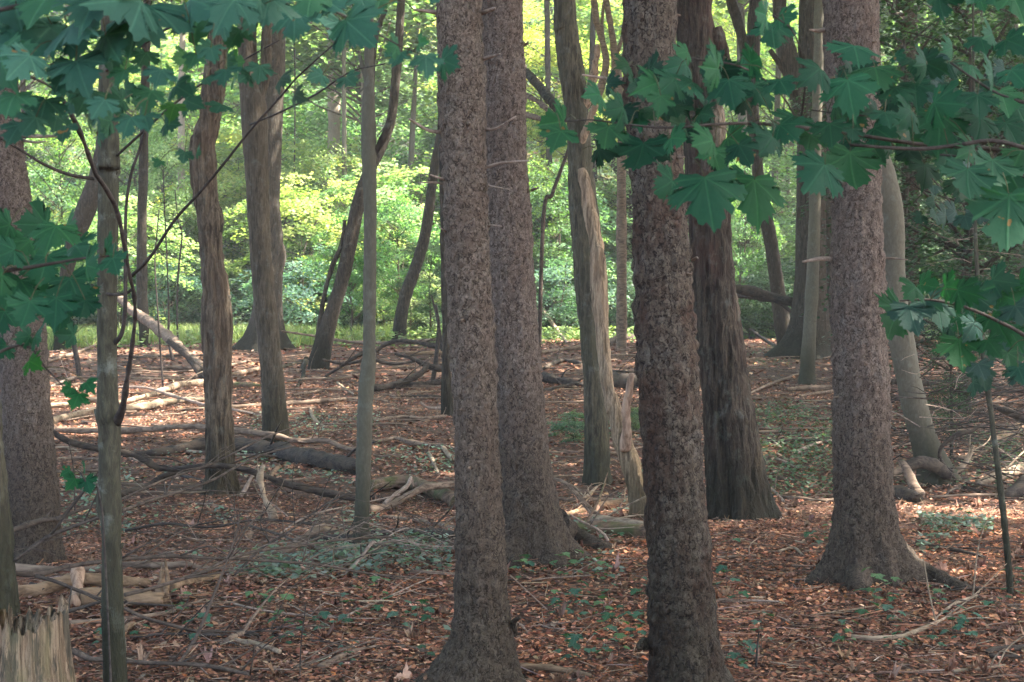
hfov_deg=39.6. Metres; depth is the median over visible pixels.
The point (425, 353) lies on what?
fallen branch
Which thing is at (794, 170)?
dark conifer
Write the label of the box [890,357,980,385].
fallen branch
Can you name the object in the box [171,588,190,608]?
maple seedling
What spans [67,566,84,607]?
fallen branch
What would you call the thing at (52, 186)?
leafy sapling
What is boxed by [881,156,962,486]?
grey tree
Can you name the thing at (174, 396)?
fallen branch
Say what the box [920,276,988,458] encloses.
young conifer
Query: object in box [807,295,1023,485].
dead brushwood
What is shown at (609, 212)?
leafy sapling
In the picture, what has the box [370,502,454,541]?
fallen log
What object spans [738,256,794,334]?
dark shrub
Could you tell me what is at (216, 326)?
shaggy tree
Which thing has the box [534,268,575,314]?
shrub
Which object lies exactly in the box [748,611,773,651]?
maple seedling
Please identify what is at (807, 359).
tree trunk
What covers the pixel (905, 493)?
fallen log
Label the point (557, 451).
strewn sticks
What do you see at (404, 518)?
fallen branch
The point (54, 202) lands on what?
understory tree
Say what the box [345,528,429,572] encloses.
fallen branch
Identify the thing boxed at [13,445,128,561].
fallen branch
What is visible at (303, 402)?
fallen branch
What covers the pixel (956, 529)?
maple seedling
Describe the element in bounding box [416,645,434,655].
maple seedling
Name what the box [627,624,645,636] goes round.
maple seedling
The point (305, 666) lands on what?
fallen branch
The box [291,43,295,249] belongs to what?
sapling
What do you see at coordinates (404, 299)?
leaning tree
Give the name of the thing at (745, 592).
maple seedling
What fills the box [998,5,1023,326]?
slender tree
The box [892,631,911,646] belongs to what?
maple seedling
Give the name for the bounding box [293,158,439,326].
leafy sapling
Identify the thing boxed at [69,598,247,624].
fallen branch
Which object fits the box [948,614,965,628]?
maple seedling
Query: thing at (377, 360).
fallen branch
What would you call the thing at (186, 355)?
fallen branch
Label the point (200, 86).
understory tree
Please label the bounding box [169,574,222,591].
fallen log
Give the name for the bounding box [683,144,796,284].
leafy sapling
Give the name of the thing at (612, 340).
fallen branch
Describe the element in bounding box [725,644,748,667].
maple seedling
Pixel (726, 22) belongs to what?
understory tree
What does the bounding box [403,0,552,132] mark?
understory tree
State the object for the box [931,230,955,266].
shrub
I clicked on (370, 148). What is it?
slim tree
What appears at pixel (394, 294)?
leafy sapling
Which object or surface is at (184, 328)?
grass
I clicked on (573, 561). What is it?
maple seedling
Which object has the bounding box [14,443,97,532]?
fallen branch
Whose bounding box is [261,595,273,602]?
maple seedling
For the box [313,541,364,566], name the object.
fallen log
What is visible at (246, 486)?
fallen branch
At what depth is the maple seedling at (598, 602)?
6.92 m
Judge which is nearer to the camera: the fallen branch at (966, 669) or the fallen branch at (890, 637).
the fallen branch at (966, 669)
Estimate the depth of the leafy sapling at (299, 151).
44.87 m
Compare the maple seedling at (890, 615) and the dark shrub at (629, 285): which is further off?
the dark shrub at (629, 285)
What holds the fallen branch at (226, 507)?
on the forest floor
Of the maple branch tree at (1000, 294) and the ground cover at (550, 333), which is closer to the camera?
the maple branch tree at (1000, 294)
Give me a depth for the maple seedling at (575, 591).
7.29 m
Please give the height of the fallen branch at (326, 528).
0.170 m
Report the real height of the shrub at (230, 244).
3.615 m
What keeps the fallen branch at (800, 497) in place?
on the forest floor
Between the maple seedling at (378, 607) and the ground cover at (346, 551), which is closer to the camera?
the maple seedling at (378, 607)
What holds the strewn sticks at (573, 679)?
on the forest floor
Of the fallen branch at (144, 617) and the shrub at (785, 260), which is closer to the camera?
the fallen branch at (144, 617)
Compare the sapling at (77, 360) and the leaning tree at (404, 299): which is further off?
the leaning tree at (404, 299)
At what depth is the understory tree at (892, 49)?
60.81 m
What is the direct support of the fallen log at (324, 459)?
on the forest floor
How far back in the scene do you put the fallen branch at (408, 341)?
27.80 m
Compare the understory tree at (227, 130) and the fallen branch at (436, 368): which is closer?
the fallen branch at (436, 368)
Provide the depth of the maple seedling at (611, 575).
7.52 m
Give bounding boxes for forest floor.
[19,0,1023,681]
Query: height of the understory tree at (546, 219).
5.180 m
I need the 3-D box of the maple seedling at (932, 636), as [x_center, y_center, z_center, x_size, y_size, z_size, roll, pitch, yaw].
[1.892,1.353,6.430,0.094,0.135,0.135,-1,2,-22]
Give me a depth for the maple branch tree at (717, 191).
2.77 m
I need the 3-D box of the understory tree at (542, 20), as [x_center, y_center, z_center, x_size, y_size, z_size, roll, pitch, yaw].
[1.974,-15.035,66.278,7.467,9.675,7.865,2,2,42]
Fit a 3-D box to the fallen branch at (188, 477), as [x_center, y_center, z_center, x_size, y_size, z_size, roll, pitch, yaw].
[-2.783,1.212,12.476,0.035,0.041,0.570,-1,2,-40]
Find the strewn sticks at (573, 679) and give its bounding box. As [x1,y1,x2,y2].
[20,475,1023,681]
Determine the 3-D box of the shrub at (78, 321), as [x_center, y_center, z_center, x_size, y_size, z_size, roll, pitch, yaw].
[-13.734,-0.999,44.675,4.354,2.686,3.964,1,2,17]
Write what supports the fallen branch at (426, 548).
on the forest floor
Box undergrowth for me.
[18,0,1001,339]
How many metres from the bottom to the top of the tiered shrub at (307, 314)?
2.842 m
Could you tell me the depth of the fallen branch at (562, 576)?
7.93 m
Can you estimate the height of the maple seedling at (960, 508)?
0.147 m
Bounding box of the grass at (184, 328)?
[46,321,417,349]
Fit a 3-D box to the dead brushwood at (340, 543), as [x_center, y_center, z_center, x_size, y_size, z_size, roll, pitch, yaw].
[-1.058,1.138,8.685,1.857,0.630,2.642,0,2,-6]
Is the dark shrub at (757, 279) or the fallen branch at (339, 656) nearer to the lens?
the fallen branch at (339, 656)
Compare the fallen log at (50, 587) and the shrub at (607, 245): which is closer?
the fallen log at (50, 587)
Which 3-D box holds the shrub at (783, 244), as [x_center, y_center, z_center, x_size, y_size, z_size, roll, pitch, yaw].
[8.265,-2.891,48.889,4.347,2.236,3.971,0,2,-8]
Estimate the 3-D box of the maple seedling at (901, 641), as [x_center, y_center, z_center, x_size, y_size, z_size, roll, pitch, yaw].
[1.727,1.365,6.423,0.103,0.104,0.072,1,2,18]
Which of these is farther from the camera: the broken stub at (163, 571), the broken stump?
the broken stub at (163, 571)
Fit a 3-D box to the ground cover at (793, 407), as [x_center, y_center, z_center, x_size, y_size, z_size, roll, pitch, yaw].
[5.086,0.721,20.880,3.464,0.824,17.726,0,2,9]
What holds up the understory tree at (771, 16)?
on the forest floor
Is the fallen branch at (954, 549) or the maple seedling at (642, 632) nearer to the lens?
the maple seedling at (642, 632)
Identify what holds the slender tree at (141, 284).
on the forest floor
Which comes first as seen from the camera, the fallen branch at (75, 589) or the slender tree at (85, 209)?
the fallen branch at (75, 589)
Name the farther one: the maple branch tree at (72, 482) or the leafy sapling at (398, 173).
the leafy sapling at (398, 173)
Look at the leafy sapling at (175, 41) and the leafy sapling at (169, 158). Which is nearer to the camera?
the leafy sapling at (169, 158)
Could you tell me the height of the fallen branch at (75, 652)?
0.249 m
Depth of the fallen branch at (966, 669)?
6.08 m
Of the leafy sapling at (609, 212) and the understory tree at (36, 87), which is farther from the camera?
the understory tree at (36, 87)
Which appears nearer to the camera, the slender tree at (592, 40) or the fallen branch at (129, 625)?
the fallen branch at (129, 625)
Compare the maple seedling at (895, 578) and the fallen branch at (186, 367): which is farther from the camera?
the fallen branch at (186, 367)
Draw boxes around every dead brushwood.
[13,492,529,595]
[157,499,454,595]
[804,198,1023,489]
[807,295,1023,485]
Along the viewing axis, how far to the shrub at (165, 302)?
42.75 m
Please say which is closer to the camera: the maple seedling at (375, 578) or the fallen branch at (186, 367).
the maple seedling at (375, 578)
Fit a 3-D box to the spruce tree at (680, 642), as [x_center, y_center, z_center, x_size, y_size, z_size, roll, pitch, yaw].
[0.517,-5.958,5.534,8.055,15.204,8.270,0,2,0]
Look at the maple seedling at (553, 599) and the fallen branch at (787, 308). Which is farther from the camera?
the fallen branch at (787, 308)
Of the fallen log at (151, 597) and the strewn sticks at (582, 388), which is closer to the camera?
the fallen log at (151, 597)
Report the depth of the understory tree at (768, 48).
53.59 m
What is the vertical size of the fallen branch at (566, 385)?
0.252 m
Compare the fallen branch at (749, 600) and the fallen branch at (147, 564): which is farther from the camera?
the fallen branch at (147, 564)
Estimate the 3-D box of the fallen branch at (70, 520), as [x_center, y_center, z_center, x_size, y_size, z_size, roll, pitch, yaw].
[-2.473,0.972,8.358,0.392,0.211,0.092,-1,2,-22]
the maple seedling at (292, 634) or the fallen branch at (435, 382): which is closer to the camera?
the maple seedling at (292, 634)
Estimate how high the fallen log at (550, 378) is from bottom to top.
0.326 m
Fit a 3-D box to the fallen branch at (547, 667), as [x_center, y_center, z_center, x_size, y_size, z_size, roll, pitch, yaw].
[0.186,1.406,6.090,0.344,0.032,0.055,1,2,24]
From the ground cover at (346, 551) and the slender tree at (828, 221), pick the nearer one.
the ground cover at (346, 551)
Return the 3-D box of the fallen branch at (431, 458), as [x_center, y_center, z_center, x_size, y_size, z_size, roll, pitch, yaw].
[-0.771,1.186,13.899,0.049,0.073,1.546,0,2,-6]
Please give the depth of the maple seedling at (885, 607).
6.88 m
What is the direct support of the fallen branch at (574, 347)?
on the forest floor
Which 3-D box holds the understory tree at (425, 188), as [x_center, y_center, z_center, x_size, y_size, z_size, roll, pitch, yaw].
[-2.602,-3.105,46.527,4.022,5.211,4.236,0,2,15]
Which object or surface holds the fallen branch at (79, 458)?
on the forest floor
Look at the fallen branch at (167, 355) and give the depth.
27.16 m
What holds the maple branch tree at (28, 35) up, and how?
on the forest floor
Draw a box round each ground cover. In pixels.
[50,305,635,349]
[60,409,642,581]
[443,510,994,636]
[747,345,1023,498]
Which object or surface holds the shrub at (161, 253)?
on the forest floor
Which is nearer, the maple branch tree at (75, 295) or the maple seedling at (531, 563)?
the maple branch tree at (75, 295)
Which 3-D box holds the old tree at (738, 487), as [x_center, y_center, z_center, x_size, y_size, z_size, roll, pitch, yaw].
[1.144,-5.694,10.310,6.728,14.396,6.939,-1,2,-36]
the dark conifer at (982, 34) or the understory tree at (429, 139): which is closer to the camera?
the dark conifer at (982, 34)
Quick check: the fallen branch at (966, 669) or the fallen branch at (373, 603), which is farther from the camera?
the fallen branch at (373, 603)
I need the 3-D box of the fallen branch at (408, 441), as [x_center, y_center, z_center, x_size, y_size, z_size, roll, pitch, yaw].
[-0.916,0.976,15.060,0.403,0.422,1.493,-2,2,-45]
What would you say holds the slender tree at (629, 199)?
on the forest floor
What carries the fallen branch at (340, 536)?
on the forest floor
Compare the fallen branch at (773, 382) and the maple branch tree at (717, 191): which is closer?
the maple branch tree at (717, 191)
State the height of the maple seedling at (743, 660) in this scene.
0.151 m
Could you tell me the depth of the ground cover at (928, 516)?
9.47 m
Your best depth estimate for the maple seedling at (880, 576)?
7.28 m
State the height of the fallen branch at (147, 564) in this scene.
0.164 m
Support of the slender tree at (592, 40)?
on the forest floor
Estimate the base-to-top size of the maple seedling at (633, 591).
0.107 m
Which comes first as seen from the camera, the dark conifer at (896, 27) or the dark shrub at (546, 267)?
the dark conifer at (896, 27)
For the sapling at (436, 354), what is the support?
on the forest floor
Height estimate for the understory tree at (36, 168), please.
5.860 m
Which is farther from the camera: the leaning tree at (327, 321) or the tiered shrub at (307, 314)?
the tiered shrub at (307, 314)
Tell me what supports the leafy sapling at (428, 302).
on the forest floor
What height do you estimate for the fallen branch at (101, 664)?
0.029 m
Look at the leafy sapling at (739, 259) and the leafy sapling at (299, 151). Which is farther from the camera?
the leafy sapling at (299, 151)
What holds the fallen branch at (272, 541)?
on the forest floor
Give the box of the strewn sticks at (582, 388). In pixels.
[50,349,1016,502]
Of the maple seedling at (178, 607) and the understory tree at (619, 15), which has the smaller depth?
the maple seedling at (178, 607)
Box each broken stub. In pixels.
[155,557,171,604]
[395,390,400,399]
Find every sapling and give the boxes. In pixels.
[24,97,118,285]
[28,162,152,318]
[50,193,200,329]
[67,36,322,215]
[72,344,81,378]
[86,187,248,310]
[119,116,219,307]
[127,130,327,314]
[150,1,419,174]
[154,210,163,386]
[163,175,174,359]
[175,190,182,337]
[219,136,435,304]
[222,170,396,322]
[280,135,360,293]
[282,44,437,256]
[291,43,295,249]
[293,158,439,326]
[299,605,305,678]
[303,208,391,333]
[334,148,538,325]
[351,192,440,320]
[387,239,441,338]
[430,295,441,359]
[430,305,439,380]
[527,88,632,254]
[527,155,609,337]
[530,174,632,326]
[538,149,567,355]
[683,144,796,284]
[729,157,785,320]
[755,631,758,669]
[972,3,1013,596]
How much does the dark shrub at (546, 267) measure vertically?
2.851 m
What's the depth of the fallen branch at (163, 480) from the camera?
10.74 m
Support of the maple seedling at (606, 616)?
on the forest floor
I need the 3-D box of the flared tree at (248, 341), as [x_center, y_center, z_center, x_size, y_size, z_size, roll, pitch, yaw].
[-4.827,-7.441,29.887,7.798,15.639,7.044,0,2,0]
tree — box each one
[0,0,460,167]
[0,0,1023,681]
[0,80,66,565]
[0,196,128,412]
[0,401,20,618]
[18,4,135,164]
[19,21,87,160]
[27,90,73,198]
[34,173,84,268]
[43,19,175,150]
[51,46,200,225]
[53,0,188,349]
[60,460,111,681]
[117,296,202,368]
[133,29,291,164]
[136,0,151,346]
[147,180,248,278]
[150,0,235,128]
[151,0,235,325]
[160,106,293,238]
[189,29,244,497]
[195,155,341,278]
[219,32,355,222]
[232,23,297,350]
[237,0,437,243]
[237,17,289,442]
[281,97,405,248]
[283,0,404,387]
[287,0,436,333]
[327,39,340,248]
[352,18,392,550]
[363,18,436,180]
[377,165,439,279]
[378,90,540,214]
[385,0,435,241]
[391,128,438,344]
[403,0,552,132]
[408,0,528,681]
[437,35,452,417]
[439,167,572,268]
[482,0,619,571]
[523,0,615,98]
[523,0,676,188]
[523,20,609,184]
[525,0,612,486]
[534,0,1001,235]
[544,0,555,260]
[576,0,722,74]
[578,168,645,519]
[582,0,734,681]
[588,0,622,45]
[589,10,597,193]
[590,0,626,349]
[592,134,632,267]
[593,158,688,269]
[676,0,782,523]
[712,0,797,131]
[713,0,798,128]
[714,0,772,247]
[723,17,797,217]
[726,0,789,343]
[764,0,831,359]
[771,48,781,229]
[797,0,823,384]
[802,0,987,596]
[824,61,831,308]
[873,258,1023,397]
[879,0,998,267]
[880,0,995,318]
[881,17,899,84]
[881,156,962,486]
[896,0,919,347]
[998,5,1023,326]
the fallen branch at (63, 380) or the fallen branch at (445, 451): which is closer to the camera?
the fallen branch at (445, 451)
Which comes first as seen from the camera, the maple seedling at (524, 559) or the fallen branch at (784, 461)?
the maple seedling at (524, 559)
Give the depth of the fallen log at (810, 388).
21.25 m
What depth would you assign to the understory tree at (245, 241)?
48.44 m
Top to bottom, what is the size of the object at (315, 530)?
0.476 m
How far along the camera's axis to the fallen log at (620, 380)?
21.77 m
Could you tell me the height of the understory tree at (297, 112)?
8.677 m
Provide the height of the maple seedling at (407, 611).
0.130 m
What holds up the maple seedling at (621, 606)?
on the forest floor
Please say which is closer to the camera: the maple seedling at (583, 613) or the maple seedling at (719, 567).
the maple seedling at (583, 613)
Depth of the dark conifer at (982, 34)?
22.14 m
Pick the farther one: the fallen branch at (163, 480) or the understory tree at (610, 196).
the understory tree at (610, 196)
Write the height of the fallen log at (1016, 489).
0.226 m
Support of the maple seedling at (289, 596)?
on the forest floor
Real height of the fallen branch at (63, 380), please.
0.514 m
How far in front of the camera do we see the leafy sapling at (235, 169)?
46.28 m
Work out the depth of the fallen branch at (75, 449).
14.72 m
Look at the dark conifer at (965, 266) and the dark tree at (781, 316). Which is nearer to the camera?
the dark conifer at (965, 266)
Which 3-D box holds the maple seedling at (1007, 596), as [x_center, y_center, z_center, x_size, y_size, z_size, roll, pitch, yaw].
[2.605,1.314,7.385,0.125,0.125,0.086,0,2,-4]
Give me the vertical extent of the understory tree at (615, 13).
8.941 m
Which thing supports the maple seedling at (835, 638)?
on the forest floor
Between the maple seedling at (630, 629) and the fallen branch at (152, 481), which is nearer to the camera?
the maple seedling at (630, 629)
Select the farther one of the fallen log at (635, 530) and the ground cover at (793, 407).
the ground cover at (793, 407)
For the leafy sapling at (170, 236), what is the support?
on the forest floor
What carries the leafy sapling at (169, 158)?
on the forest floor
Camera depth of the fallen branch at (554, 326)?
36.37 m
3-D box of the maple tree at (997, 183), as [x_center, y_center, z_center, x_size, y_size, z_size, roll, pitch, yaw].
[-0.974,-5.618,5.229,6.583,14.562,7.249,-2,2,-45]
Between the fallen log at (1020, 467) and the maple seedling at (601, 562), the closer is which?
the maple seedling at (601, 562)
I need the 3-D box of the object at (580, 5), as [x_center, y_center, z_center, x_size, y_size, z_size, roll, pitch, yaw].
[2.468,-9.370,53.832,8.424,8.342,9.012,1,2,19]
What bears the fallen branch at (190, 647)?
on the forest floor
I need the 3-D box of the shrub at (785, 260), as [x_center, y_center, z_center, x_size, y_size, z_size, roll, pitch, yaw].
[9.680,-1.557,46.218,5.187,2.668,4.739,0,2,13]
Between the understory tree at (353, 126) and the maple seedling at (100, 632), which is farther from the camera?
the understory tree at (353, 126)
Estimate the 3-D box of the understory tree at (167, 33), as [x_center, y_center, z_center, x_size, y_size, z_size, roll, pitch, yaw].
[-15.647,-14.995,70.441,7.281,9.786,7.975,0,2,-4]
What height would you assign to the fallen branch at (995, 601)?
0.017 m
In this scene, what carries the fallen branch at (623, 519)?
on the fallen log at (635, 530)
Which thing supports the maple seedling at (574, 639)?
on the forest floor
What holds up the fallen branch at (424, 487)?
on the forest floor
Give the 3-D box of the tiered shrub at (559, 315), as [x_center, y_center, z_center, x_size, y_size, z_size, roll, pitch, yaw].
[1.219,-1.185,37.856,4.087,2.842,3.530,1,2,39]
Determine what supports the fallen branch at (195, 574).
on the forest floor
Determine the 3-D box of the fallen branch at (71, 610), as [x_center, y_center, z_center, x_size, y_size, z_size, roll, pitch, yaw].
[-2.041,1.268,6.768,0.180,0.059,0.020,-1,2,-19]
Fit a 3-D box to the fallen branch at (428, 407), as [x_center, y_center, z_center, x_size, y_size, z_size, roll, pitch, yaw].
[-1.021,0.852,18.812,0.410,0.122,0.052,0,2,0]
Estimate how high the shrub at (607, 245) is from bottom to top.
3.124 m
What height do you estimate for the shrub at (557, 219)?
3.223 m
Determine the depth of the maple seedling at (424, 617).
6.91 m
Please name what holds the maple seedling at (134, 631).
on the forest floor
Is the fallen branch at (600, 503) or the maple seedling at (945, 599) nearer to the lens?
the maple seedling at (945, 599)
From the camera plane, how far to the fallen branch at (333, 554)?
8.05 m
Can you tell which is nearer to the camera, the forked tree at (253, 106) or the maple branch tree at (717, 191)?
the maple branch tree at (717, 191)
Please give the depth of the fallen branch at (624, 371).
24.04 m
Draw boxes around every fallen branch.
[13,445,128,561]
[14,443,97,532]
[15,552,277,571]
[16,508,431,579]
[34,562,234,610]
[49,336,96,362]
[51,353,75,386]
[51,371,203,408]
[53,430,401,503]
[54,415,355,453]
[56,425,83,450]
[57,443,97,461]
[57,488,125,523]
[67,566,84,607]
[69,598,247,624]
[69,600,100,612]
[71,623,315,675]
[74,648,102,666]
[118,386,203,405]
[121,471,185,496]
[122,424,299,499]
[122,446,295,511]
[124,352,233,358]
[124,501,391,596]
[124,562,319,636]
[125,482,354,531]
[125,622,135,631]
[130,591,341,644]
[150,355,257,369]
[167,338,203,378]
[175,459,273,667]
[176,392,388,410]
[180,475,203,482]
[189,478,284,512]
[223,574,291,644]
[226,593,379,620]
[227,627,380,671]
[232,366,259,375]
[232,408,261,416]
[233,381,260,387]
[234,443,349,575]
[234,638,281,653]
[239,475,253,497]
[249,515,417,575]
[253,458,277,518]
[253,525,412,570]
[269,464,280,475]
[280,475,400,533]
[282,330,435,344]
[287,347,359,381]
[291,386,340,395]
[309,406,326,427]
[309,481,398,543]
[312,520,384,533]
[317,644,439,670]
[322,340,432,364]
[324,344,362,376]
[336,381,354,395]
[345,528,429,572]
[346,572,431,616]
[369,481,454,513]
[372,409,454,450]
[373,397,447,421]
[374,356,433,391]
[375,327,439,352]
[375,379,440,388]
[381,515,455,528]
[382,476,413,503]
[387,530,509,549]
[394,351,441,371]
[400,394,440,396]
[406,351,441,355]
[410,567,454,574]
[419,401,440,409]
[421,538,453,545]
[427,451,439,475]
[441,446,454,462]
[520,663,591,676]
[530,558,637,580]
[537,304,567,343]
[538,608,608,629]
[541,344,580,353]
[542,338,581,369]
[543,374,582,391]
[554,477,600,514]
[558,489,627,502]
[566,487,628,515]
[569,483,610,506]
[570,490,629,541]
[589,496,645,523]
[609,333,635,345]
[611,354,635,356]
[612,357,633,372]
[716,532,768,558]
[716,598,779,601]
[735,284,831,318]
[737,294,790,312]
[749,328,775,346]
[751,372,798,393]
[760,421,831,444]
[771,467,786,501]
[775,458,795,467]
[777,546,819,556]
[780,482,833,501]
[790,439,831,455]
[799,389,833,396]
[851,558,1006,640]
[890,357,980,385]
[898,460,924,497]
[915,541,987,558]
[923,424,982,479]
[936,513,989,618]
[943,455,987,497]
[952,636,1023,672]
[955,434,991,472]
[977,596,1022,610]
[985,644,1023,653]
[989,654,1023,658]
[993,404,1023,422]
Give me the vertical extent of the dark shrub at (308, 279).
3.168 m
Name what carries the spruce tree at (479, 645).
on the forest floor
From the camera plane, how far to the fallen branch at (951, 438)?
12.91 m
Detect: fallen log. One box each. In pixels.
[18,573,151,598]
[79,587,164,606]
[121,420,377,474]
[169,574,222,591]
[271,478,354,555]
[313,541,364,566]
[370,474,454,507]
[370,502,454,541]
[541,367,583,386]
[577,472,708,538]
[612,372,637,389]
[785,385,832,391]
[893,456,956,481]
[893,485,923,502]
[914,334,935,346]
[975,440,1023,486]
[990,421,1023,444]
[1004,474,1023,499]
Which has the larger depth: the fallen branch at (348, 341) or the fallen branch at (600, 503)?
the fallen branch at (348, 341)
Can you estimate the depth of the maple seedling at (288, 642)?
6.46 m
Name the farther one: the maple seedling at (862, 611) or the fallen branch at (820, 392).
the fallen branch at (820, 392)
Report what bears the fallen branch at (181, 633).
on the forest floor
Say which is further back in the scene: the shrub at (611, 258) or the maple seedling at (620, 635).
the shrub at (611, 258)
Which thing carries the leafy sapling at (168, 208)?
on the forest floor
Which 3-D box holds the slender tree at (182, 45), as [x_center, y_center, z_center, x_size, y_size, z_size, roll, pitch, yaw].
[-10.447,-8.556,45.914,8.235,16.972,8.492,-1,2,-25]
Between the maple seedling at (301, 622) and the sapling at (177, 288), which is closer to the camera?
the maple seedling at (301, 622)
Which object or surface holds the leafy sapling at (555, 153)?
on the forest floor
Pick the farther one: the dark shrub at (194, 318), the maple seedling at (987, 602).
the dark shrub at (194, 318)
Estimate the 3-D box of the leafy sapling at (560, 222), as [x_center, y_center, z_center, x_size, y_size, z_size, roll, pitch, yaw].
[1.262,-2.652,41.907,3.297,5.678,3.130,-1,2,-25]
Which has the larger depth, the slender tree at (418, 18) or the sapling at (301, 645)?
the slender tree at (418, 18)
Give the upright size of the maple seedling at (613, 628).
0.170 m
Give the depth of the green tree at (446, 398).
18.13 m
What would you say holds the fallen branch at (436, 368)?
on the forest floor
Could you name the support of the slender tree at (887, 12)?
on the forest floor
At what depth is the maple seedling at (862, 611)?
7.01 m
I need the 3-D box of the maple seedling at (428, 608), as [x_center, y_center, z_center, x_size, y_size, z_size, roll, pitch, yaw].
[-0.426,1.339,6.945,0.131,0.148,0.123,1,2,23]
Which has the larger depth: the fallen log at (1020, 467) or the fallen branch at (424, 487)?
the fallen log at (1020, 467)
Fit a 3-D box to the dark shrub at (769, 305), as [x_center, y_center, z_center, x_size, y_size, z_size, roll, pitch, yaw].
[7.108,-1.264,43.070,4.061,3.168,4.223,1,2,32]
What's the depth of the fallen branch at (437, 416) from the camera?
17.83 m
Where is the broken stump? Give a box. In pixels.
[0,594,76,681]
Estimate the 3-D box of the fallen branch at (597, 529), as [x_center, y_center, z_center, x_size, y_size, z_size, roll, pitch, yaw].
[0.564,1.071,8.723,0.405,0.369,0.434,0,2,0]
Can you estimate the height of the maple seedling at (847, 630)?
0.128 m
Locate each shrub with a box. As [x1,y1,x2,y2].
[46,281,132,331]
[74,275,190,330]
[80,273,235,328]
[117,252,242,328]
[117,255,241,328]
[121,238,234,320]
[122,243,251,315]
[157,236,284,324]
[178,278,319,328]
[230,257,328,327]
[233,243,362,328]
[243,272,394,330]
[246,247,358,326]
[337,265,439,336]
[353,263,441,338]
[355,250,440,324]
[379,272,441,336]
[532,199,614,265]
[534,253,631,332]
[534,255,631,335]
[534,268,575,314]
[537,249,632,307]
[545,208,688,274]
[553,261,634,332]
[606,261,633,323]
[732,228,795,257]
[734,246,794,338]
[735,271,770,318]
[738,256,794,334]
[739,277,793,324]
[754,256,794,307]
[777,207,795,234]
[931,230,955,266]
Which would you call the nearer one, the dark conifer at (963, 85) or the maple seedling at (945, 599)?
the maple seedling at (945, 599)
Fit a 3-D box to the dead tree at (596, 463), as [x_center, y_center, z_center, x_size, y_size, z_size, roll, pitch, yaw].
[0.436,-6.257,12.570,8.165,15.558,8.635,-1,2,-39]
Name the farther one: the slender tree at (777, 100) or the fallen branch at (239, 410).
the slender tree at (777, 100)
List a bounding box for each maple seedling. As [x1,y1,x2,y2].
[92,628,101,643]
[130,624,150,634]
[165,600,181,618]
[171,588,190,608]
[183,612,212,639]
[243,591,267,613]
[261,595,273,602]
[265,588,293,620]
[267,614,293,632]
[267,628,293,638]
[279,629,291,643]
[292,620,306,639]
[313,611,335,629]
[336,641,359,666]
[338,585,362,620]
[342,611,360,621]
[367,575,389,598]
[370,604,382,612]
[383,594,411,633]
[387,610,411,624]
[411,599,434,624]
[411,603,430,611]
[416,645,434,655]
[420,614,435,624]
[510,558,527,578]
[515,554,535,571]
[547,589,560,605]
[548,597,570,613]
[550,552,569,574]
[554,633,581,659]
[560,633,596,668]
[562,549,582,579]
[563,580,588,603]
[564,600,581,618]
[572,599,593,614]
[592,628,609,648]
[593,596,613,623]
[595,557,612,578]
[595,626,619,658]
[600,574,617,597]
[600,612,618,624]
[600,620,630,655]
[615,605,630,613]
[617,612,643,639]
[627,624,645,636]
[630,588,645,597]
[631,600,645,617]
[713,564,740,588]
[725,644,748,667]
[727,590,749,598]
[738,640,758,668]
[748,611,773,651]
[803,532,818,537]
[809,530,824,547]
[831,635,852,646]
[835,619,852,641]
[841,620,857,639]
[854,588,877,596]
[854,600,878,617]
[861,567,887,601]
[872,588,899,623]
[883,636,904,653]
[885,577,902,594]
[885,596,896,601]
[887,611,905,626]
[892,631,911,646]
[920,634,946,650]
[929,585,944,603]
[932,584,950,600]
[939,605,966,638]
[945,514,959,532]
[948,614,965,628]
[951,624,970,637]
[955,507,971,520]
[957,612,982,639]
[981,597,1003,611]
[1000,587,1023,601]
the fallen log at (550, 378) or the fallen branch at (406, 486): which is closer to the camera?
the fallen branch at (406, 486)
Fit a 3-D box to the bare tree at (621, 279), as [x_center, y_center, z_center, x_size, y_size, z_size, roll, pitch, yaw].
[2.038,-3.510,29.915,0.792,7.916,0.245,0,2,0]
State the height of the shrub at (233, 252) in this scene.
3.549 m
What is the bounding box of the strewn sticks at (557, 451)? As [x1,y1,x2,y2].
[49,342,1023,503]
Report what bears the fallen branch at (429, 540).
on the forest floor
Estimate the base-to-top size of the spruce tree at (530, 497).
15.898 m
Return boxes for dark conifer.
[774,47,950,268]
[782,0,1007,373]
[879,0,1023,409]
[885,3,1023,331]
[920,5,1019,337]
[929,8,1023,281]
[938,3,1023,307]
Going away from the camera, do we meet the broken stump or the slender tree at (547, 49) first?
the broken stump
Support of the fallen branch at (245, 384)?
on the forest floor
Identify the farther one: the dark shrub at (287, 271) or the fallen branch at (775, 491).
the dark shrub at (287, 271)
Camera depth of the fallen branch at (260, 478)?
10.93 m
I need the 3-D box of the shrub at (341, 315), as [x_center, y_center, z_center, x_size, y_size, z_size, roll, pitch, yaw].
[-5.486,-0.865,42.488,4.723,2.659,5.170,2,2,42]
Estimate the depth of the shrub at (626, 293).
42.78 m
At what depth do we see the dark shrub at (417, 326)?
39.54 m
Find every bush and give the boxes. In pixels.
[546,409,584,443]
[608,407,639,429]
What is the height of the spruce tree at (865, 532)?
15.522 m
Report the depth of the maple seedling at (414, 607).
7.15 m
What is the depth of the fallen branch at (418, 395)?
20.31 m
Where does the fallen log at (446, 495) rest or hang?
on the forest floor
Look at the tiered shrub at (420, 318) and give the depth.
37.73 m
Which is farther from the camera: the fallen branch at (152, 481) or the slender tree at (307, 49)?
the slender tree at (307, 49)

